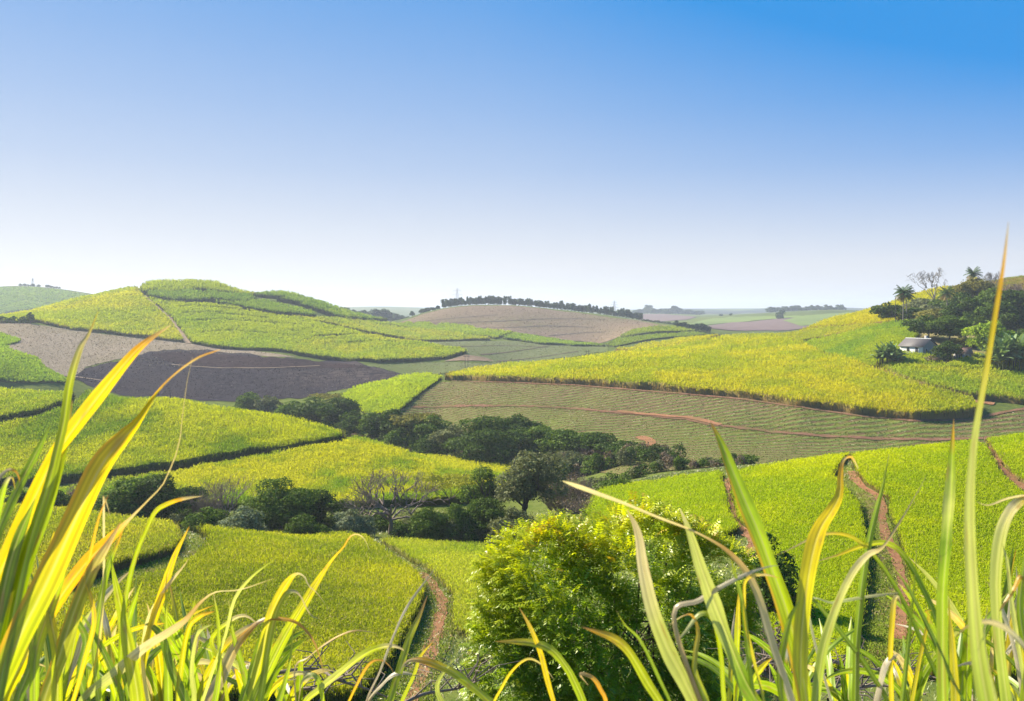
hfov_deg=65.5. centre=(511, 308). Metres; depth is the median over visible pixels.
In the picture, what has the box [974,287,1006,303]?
broadleaf tree
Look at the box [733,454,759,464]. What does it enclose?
leafy bush
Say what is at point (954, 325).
mango tree
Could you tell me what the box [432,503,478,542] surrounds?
leafy bush
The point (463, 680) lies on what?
sugarcane plant
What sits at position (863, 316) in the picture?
sugarcane crop
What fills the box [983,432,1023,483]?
sugarcane crop
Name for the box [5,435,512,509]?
sugarcane crop
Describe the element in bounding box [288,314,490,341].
sugarcane crop
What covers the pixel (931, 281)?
bare tree
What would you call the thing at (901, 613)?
red earth track
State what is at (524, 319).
contour bank
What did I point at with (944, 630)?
sugarcane plant
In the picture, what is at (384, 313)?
wood tree
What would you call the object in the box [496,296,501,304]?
crest tree
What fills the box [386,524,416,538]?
leafy bush
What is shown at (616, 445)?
broadleaf tree
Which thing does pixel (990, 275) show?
bare tree
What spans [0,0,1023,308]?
sky
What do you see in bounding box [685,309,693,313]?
hazy tree
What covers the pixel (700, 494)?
sugarcane crop
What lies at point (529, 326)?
contour bank
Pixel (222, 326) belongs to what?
sugarcane crop
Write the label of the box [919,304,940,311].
broadleaf tree
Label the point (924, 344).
cottage
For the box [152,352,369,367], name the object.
burnt bank
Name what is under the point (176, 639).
sugarcane plant
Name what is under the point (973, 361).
sugarcane crop
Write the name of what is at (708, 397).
track litter
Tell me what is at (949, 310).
broadleaf tree
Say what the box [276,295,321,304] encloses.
sugarcane crop
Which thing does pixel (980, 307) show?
broadleaf tree
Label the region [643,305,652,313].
hazy tree
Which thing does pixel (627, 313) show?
crest tree
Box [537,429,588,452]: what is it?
broadleaf tree
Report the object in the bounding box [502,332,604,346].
sugarcane crop
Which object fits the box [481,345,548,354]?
contour bank
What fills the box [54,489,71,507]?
broadleaf tree
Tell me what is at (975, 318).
leafy bush
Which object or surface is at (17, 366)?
sugarcane crop
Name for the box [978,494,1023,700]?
sugarcane plant
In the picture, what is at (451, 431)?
broadleaf tree
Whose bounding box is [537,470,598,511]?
bare shrub
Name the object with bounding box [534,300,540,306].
crest tree
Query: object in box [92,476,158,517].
broadleaf tree
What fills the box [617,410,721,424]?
red earth bank
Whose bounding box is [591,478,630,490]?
leafy bush
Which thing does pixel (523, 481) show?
broadleaf tree
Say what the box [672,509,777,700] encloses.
sugarcane plant
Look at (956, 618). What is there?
sugarcane plant
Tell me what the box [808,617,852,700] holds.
sugarcane plant
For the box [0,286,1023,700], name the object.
terrain
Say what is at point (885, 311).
broadleaf tree
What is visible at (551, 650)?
sugarcane plant
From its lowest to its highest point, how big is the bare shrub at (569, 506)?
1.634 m
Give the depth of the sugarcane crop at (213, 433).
173.46 m
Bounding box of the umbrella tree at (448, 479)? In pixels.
[408,470,485,506]
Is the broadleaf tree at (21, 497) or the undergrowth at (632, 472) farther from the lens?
the undergrowth at (632, 472)
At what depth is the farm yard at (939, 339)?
269.37 m
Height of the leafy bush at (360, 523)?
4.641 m
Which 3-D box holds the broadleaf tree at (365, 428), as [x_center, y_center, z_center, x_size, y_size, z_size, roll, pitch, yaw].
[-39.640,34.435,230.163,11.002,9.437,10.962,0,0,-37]
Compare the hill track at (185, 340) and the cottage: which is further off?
the hill track at (185, 340)
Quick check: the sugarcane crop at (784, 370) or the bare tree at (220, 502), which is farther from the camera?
the sugarcane crop at (784, 370)
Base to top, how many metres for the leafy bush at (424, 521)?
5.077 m
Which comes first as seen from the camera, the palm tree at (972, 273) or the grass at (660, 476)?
the grass at (660, 476)
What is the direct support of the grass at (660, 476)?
on the terrain at (538, 506)
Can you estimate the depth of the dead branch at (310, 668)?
4.16 m
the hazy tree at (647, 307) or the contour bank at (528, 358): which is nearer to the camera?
the contour bank at (528, 358)
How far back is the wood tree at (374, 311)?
1067.64 m
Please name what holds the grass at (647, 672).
on the terrain at (538, 506)
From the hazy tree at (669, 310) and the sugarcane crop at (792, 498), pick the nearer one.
the sugarcane crop at (792, 498)
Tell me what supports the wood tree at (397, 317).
on the terrain at (538, 506)
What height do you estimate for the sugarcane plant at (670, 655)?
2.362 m
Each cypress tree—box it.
[695,323,699,330]
[699,323,704,330]
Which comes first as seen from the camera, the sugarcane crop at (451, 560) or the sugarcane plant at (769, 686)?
the sugarcane plant at (769, 686)
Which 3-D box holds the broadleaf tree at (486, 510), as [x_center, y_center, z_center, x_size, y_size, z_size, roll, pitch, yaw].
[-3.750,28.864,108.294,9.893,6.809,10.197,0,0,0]
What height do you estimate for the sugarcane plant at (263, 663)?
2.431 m
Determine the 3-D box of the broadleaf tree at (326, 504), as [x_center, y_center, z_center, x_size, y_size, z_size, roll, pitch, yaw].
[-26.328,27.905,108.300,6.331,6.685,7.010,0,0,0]
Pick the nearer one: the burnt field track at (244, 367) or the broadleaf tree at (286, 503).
the broadleaf tree at (286, 503)
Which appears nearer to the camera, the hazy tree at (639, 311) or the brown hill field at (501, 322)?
the brown hill field at (501, 322)
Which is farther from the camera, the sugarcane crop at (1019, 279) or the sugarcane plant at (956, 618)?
the sugarcane crop at (1019, 279)
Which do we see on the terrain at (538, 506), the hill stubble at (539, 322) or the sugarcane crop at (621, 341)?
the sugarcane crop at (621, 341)
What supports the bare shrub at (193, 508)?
on the terrain at (538, 506)
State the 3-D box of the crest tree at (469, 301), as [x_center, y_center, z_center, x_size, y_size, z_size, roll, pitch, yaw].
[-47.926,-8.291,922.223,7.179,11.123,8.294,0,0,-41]
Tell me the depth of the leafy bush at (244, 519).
97.07 m
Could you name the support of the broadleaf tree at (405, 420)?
on the terrain at (538, 506)
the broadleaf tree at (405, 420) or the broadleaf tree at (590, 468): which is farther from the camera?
the broadleaf tree at (405, 420)
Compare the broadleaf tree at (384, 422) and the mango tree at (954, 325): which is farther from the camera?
the mango tree at (954, 325)
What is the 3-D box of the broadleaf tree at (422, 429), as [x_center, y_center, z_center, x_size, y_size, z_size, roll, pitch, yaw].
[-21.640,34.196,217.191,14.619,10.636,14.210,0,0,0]
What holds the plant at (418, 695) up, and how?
on the terrain at (538, 506)
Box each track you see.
[9,340,99,379]
[144,296,190,342]
[172,364,319,367]
[404,572,447,700]
[411,404,998,440]
[452,380,1023,420]
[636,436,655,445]
[723,478,758,577]
[848,471,909,638]
[877,370,994,404]
[988,446,1023,489]
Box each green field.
[430,341,607,362]
[689,315,800,324]
[783,312,850,325]
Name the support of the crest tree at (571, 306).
on the terrain at (538, 506)
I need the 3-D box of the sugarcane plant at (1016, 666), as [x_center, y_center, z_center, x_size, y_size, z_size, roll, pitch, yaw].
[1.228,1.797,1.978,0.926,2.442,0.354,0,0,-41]
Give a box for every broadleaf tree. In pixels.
[3,486,26,503]
[26,312,34,323]
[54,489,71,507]
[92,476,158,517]
[128,472,208,519]
[234,391,261,408]
[238,476,323,530]
[251,395,281,411]
[274,400,305,419]
[290,396,335,422]
[298,488,340,522]
[310,392,342,399]
[314,397,361,424]
[335,409,369,433]
[355,412,390,436]
[365,408,413,432]
[381,426,419,447]
[388,407,441,432]
[407,414,454,439]
[411,433,449,455]
[426,424,469,452]
[439,415,543,454]
[455,496,507,542]
[457,434,525,467]
[457,465,504,504]
[493,449,569,517]
[502,413,544,444]
[515,425,568,454]
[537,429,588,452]
[539,450,592,478]
[563,432,617,453]
[580,456,611,473]
[598,440,640,452]
[868,302,902,317]
[893,307,923,318]
[900,298,941,307]
[912,308,944,320]
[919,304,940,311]
[928,297,959,306]
[930,340,964,361]
[937,302,972,320]
[941,292,977,308]
[950,277,997,299]
[954,297,987,318]
[961,320,1020,353]
[972,302,992,318]
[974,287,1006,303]
[976,301,1019,329]
[986,289,1023,314]
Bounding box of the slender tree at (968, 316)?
[962,313,975,326]
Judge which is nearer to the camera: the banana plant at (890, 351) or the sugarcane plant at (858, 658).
the sugarcane plant at (858, 658)
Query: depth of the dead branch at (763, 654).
5.03 m
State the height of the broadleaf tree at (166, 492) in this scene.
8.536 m
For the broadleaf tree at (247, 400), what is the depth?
303.18 m
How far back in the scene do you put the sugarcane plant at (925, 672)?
2.16 m
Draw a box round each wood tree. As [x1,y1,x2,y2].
[368,308,379,316]
[377,309,389,318]
[387,312,395,320]
[391,313,401,320]
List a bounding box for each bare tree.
[184,473,259,514]
[331,465,449,534]
[905,267,947,298]
[983,272,1007,285]
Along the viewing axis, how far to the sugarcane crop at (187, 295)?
551.30 m
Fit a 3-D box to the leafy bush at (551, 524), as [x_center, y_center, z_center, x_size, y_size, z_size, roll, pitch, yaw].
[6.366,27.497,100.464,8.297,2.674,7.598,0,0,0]
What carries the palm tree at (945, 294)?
on the terrain at (538, 506)
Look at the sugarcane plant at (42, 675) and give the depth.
2.30 m
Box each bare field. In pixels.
[641,314,693,321]
[709,318,808,330]
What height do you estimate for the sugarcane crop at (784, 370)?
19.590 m
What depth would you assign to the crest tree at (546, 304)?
932.12 m
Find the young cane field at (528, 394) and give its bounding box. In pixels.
[401,381,1023,473]
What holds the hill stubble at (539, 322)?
on the brown hill field at (501, 322)
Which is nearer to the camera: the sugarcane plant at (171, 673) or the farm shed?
the sugarcane plant at (171, 673)
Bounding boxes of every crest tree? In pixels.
[445,300,451,306]
[467,297,472,304]
[486,295,491,304]
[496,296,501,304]
[502,296,507,304]
[527,299,534,306]
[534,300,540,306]
[544,301,549,307]
[553,302,559,308]
[559,300,563,309]
[567,303,575,310]
[586,303,592,312]
[602,306,608,314]
[608,306,614,315]
[620,308,625,316]
[625,309,629,317]
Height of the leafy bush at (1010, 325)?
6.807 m
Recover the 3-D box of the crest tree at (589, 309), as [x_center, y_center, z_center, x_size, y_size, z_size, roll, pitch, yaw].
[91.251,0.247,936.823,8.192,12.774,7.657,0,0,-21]
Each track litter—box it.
[412,401,931,441]
[456,380,993,421]
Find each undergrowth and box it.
[93,496,554,544]
[321,419,689,477]
[582,453,746,494]
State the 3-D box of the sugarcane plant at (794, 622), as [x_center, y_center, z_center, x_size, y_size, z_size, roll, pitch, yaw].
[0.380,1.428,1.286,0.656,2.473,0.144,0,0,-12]
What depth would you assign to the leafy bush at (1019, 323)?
290.35 m
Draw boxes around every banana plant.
[867,341,912,368]
[974,331,1023,371]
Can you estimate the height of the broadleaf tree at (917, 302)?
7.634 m
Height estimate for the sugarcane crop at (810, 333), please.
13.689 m
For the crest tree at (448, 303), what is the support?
on the terrain at (538, 506)
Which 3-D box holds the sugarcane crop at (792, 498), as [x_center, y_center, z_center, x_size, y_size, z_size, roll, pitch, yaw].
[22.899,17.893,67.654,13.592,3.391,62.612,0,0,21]
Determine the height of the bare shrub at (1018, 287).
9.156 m
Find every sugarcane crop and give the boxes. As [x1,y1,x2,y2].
[0,285,182,341]
[0,286,85,313]
[0,331,66,383]
[0,386,74,420]
[0,389,346,485]
[0,502,183,588]
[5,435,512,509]
[9,523,426,700]
[140,278,254,295]
[146,288,212,302]
[149,296,365,352]
[205,287,255,301]
[215,297,316,316]
[254,289,301,298]
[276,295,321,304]
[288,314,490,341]
[293,332,466,362]
[298,299,340,311]
[319,307,387,321]
[331,316,512,338]
[340,371,442,414]
[379,536,519,640]
[444,333,976,419]
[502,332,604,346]
[582,469,740,547]
[606,331,706,346]
[615,333,719,350]
[620,325,693,336]
[718,320,877,340]
[726,452,873,679]
[801,285,948,329]
[803,319,947,367]
[849,438,1023,681]
[875,360,1023,404]
[943,351,1023,372]
[946,275,1023,298]
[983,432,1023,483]
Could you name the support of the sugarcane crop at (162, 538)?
on the terrain at (538, 506)
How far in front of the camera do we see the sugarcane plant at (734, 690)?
2.23 m
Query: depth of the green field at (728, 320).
1305.34 m
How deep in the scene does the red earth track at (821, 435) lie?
200.78 m
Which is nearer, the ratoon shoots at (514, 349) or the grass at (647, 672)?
the grass at (647, 672)
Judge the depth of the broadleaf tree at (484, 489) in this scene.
116.46 m
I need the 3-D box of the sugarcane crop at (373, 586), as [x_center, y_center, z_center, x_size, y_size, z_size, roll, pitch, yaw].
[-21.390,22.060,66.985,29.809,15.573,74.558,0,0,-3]
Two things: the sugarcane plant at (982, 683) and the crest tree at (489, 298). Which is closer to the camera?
the sugarcane plant at (982, 683)
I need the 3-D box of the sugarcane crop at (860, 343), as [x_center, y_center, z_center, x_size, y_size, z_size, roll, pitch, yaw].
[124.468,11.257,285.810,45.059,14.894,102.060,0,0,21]
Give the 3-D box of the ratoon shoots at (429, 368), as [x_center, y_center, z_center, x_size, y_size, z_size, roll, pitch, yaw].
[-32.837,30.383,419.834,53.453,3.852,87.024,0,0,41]
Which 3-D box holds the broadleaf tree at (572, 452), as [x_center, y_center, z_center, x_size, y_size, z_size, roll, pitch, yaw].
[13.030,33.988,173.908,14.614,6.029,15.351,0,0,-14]
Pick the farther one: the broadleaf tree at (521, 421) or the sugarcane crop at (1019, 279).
the sugarcane crop at (1019, 279)
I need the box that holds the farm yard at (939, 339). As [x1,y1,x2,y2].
[917,327,1023,362]
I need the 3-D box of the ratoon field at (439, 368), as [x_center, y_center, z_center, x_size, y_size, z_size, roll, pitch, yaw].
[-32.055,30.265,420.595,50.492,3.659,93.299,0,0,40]
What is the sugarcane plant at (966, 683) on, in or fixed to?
on the terrain at (538, 506)
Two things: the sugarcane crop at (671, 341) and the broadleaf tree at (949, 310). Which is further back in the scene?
the sugarcane crop at (671, 341)
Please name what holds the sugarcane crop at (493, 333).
on the terrain at (538, 506)
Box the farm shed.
[953,347,972,359]
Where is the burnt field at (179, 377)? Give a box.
[75,349,401,400]
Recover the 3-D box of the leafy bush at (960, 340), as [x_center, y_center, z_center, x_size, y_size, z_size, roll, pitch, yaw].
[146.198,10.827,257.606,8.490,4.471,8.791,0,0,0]
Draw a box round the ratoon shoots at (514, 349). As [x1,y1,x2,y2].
[438,340,607,360]
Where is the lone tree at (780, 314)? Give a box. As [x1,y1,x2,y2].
[775,310,784,318]
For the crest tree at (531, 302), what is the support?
on the terrain at (538, 506)
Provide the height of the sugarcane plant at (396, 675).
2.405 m
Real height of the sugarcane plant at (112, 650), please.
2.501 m
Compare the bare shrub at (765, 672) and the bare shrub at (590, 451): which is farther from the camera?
the bare shrub at (590, 451)
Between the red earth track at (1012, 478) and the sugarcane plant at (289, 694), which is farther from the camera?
the red earth track at (1012, 478)
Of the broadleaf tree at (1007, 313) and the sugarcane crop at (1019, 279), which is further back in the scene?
the sugarcane crop at (1019, 279)
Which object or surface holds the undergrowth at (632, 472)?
on the terrain at (538, 506)
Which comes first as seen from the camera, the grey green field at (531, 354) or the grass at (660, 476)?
the grass at (660, 476)
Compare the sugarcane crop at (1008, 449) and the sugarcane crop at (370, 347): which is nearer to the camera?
the sugarcane crop at (1008, 449)
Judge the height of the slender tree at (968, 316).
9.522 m
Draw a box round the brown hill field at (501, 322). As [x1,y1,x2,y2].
[401,305,665,342]
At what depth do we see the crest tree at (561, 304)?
945.45 m
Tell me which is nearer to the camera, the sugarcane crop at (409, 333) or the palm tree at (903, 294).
the palm tree at (903, 294)
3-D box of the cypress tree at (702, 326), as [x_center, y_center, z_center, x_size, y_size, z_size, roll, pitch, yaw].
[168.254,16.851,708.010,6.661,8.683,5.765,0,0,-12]
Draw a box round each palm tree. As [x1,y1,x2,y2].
[893,284,915,319]
[938,285,957,305]
[963,266,982,278]
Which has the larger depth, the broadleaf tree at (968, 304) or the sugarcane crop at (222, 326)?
the sugarcane crop at (222, 326)
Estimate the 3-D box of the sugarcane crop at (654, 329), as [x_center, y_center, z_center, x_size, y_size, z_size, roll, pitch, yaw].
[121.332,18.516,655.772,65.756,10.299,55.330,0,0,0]
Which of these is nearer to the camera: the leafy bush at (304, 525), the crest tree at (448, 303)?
the leafy bush at (304, 525)
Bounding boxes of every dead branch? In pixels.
[249,646,365,700]
[278,637,410,700]
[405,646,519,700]
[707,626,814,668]
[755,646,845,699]
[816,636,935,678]
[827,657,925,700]
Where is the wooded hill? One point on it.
(730, 311)
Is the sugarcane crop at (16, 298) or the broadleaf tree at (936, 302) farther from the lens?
the sugarcane crop at (16, 298)
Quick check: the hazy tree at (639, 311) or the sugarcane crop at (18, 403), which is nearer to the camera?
the sugarcane crop at (18, 403)
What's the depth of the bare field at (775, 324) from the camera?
1059.70 m
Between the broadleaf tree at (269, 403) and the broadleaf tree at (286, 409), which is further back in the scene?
the broadleaf tree at (269, 403)
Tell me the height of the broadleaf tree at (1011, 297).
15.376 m
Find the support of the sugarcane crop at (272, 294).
on the terrain at (538, 506)
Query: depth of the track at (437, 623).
49.29 m
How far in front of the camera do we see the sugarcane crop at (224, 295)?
564.69 m
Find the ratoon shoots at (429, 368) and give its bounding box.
[374,362,497,374]
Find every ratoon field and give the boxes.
[367,362,502,374]
[446,354,492,360]
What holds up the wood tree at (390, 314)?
on the terrain at (538, 506)
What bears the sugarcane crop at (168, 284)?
on the terrain at (538, 506)
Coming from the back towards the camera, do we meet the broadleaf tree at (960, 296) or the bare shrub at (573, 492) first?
the broadleaf tree at (960, 296)
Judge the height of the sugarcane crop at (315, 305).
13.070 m
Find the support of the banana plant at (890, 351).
on the terrain at (538, 506)
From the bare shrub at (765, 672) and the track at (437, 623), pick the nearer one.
the bare shrub at (765, 672)
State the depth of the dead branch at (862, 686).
3.86 m
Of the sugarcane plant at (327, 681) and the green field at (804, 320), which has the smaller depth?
the sugarcane plant at (327, 681)
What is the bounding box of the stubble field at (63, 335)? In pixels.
[0,323,293,374]
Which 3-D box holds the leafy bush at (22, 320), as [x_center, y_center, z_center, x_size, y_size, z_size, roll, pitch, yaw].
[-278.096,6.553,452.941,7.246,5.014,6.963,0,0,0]
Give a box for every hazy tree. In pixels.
[635,309,644,313]
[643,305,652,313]
[649,308,657,313]
[665,308,674,313]
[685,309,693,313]
[767,307,777,311]
[790,305,801,310]
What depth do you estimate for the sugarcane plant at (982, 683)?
0.78 m
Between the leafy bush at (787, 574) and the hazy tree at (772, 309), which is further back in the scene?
the hazy tree at (772, 309)
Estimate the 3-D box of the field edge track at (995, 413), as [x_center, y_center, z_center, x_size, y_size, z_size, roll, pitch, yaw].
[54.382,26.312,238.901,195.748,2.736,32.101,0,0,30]
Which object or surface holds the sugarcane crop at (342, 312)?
on the terrain at (538, 506)
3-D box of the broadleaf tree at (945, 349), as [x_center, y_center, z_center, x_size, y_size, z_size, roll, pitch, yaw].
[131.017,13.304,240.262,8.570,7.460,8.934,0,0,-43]
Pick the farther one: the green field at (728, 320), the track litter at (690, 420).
the green field at (728, 320)
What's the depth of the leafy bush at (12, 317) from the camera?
450.32 m
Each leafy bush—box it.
[5,316,18,322]
[17,316,31,322]
[181,506,231,532]
[215,504,270,531]
[284,513,333,534]
[331,507,378,536]
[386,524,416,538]
[404,506,451,540]
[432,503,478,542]
[455,490,773,700]
[483,506,533,550]
[530,517,570,535]
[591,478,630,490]
[670,456,691,464]
[697,457,721,465]
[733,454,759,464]
[733,531,814,617]
[923,355,943,362]
[948,336,980,347]
[968,314,982,329]
[998,320,1017,328]
[1011,318,1023,327]
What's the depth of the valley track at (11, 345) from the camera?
339.83 m
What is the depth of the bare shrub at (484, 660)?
39.76 m
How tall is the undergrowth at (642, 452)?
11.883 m
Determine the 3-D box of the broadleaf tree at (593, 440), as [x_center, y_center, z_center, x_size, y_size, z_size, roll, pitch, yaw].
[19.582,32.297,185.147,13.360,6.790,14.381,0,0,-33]
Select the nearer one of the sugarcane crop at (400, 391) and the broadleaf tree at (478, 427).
the broadleaf tree at (478, 427)
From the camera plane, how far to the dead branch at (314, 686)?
3.97 m
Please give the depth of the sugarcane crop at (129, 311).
489.63 m
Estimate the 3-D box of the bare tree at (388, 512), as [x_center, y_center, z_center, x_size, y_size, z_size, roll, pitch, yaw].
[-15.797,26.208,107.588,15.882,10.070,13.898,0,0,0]
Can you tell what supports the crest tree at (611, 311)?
on the terrain at (538, 506)
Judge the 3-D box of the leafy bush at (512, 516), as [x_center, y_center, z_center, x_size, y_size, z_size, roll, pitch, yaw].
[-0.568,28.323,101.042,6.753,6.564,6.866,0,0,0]
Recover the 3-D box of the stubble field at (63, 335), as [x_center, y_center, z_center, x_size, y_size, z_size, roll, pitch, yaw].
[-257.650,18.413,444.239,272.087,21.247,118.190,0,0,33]
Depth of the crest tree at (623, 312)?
940.26 m
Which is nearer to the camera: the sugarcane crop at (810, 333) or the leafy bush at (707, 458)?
the leafy bush at (707, 458)
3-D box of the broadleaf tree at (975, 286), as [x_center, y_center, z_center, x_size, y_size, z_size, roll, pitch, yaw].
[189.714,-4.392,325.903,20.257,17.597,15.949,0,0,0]
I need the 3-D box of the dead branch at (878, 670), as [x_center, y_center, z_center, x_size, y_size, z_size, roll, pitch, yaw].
[2.105,1.997,4.487,0.835,0.347,0.550,0,0,0]
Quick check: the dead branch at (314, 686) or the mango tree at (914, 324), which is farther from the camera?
the mango tree at (914, 324)
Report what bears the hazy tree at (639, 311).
on the terrain at (538, 506)
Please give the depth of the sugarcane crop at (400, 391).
285.98 m
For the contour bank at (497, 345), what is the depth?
567.18 m
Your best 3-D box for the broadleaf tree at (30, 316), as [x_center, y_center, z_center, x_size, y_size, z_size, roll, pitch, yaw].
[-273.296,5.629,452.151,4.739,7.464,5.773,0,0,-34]
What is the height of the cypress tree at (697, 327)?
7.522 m
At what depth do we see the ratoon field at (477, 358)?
449.41 m
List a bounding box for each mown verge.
[70,533,203,594]
[362,548,453,700]
[835,466,910,676]
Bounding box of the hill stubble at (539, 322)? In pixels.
[409,305,660,342]
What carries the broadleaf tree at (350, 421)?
on the terrain at (538, 506)
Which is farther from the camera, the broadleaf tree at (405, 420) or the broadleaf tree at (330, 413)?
the broadleaf tree at (330, 413)
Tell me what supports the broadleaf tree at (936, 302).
on the terrain at (538, 506)
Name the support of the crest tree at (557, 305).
on the terrain at (538, 506)
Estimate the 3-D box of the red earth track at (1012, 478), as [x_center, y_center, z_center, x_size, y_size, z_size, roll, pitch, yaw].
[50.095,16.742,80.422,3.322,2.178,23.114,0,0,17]
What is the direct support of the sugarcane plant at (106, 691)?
on the terrain at (538, 506)
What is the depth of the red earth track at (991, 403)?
207.92 m
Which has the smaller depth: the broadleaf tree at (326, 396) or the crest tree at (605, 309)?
the broadleaf tree at (326, 396)
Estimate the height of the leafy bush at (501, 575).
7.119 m
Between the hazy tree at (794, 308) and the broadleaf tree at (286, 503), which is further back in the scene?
the hazy tree at (794, 308)
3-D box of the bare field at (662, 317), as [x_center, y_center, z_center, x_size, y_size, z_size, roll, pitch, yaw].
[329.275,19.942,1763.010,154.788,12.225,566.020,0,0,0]
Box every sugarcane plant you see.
[0,313,217,700]
[3,357,192,700]
[10,655,45,700]
[31,554,163,700]
[42,587,140,700]
[64,496,273,700]
[85,576,213,700]
[117,604,209,700]
[137,528,276,700]
[148,585,254,700]
[174,630,307,700]
[177,623,282,700]
[204,534,367,700]
[244,654,333,700]
[293,630,403,700]
[366,566,436,700]
[399,657,552,700]
[494,609,607,700]
[563,422,925,700]
[583,510,708,700]
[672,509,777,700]
[679,595,772,700]
[721,623,867,700]
[780,456,950,700]
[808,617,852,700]
[823,621,965,700]
[882,584,1008,700]
[893,418,964,700]
[909,545,1017,700]
[935,568,1023,700]
[953,222,1023,700]
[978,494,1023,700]
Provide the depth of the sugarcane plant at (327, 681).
1.90 m
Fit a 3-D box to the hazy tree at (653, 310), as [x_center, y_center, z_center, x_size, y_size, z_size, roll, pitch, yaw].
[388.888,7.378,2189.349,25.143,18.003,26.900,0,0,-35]
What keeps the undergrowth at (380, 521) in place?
on the terrain at (538, 506)
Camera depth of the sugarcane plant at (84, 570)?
1.30 m
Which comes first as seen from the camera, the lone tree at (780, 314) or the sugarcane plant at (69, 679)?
the sugarcane plant at (69, 679)
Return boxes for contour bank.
[452,318,579,322]
[453,345,536,346]
[480,325,578,327]
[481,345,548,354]
[498,351,576,361]
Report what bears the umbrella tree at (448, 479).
on the terrain at (538, 506)
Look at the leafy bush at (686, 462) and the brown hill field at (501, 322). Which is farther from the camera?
the brown hill field at (501, 322)
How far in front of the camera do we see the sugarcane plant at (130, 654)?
1.55 m
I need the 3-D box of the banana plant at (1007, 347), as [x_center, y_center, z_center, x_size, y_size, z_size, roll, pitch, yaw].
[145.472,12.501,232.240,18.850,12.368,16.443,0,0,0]
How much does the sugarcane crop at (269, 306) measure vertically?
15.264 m
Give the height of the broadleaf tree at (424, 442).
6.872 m
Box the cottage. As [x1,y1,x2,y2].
[898,336,937,353]
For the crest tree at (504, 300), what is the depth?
933.18 m
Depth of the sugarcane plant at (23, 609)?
1.17 m
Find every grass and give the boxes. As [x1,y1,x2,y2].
[171,452,861,691]
[359,668,1017,700]
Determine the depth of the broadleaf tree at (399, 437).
214.13 m
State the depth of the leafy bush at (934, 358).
238.75 m
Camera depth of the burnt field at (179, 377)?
355.44 m
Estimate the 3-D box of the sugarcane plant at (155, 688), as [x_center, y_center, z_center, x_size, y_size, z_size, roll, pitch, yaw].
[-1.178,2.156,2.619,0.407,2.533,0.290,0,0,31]
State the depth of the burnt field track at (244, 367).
379.78 m
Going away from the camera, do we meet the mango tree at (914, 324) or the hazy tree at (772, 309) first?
the mango tree at (914, 324)
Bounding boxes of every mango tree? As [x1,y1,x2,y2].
[900,314,950,337]
[922,315,974,338]
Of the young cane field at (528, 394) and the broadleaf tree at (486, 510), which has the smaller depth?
the broadleaf tree at (486, 510)
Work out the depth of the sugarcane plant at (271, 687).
2.35 m
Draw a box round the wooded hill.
[683,307,862,312]
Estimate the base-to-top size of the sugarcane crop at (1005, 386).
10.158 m
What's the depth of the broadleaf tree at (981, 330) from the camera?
243.28 m
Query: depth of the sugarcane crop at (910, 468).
67.91 m
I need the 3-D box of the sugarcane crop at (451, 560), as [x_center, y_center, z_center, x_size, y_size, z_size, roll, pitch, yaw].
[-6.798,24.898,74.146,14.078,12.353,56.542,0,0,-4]
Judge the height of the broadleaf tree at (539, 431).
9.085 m
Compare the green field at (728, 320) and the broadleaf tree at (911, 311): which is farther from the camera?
the green field at (728, 320)
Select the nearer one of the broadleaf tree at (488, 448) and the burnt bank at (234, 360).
the broadleaf tree at (488, 448)
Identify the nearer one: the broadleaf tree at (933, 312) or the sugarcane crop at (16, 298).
the broadleaf tree at (933, 312)
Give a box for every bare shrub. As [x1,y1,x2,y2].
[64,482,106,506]
[183,485,221,514]
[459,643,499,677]
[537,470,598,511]
[556,494,593,513]
[576,445,606,457]
[705,608,810,700]
[995,283,1023,290]
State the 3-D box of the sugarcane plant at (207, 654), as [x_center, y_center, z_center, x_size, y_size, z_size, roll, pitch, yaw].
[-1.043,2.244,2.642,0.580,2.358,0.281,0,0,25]
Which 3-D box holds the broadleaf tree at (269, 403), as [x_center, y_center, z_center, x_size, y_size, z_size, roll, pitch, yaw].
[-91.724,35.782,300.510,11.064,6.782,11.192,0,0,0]
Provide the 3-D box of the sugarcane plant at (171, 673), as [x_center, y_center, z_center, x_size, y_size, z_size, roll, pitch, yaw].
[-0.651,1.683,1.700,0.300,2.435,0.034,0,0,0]
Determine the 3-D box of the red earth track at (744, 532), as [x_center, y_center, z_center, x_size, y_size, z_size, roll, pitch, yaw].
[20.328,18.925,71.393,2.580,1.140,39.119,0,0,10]

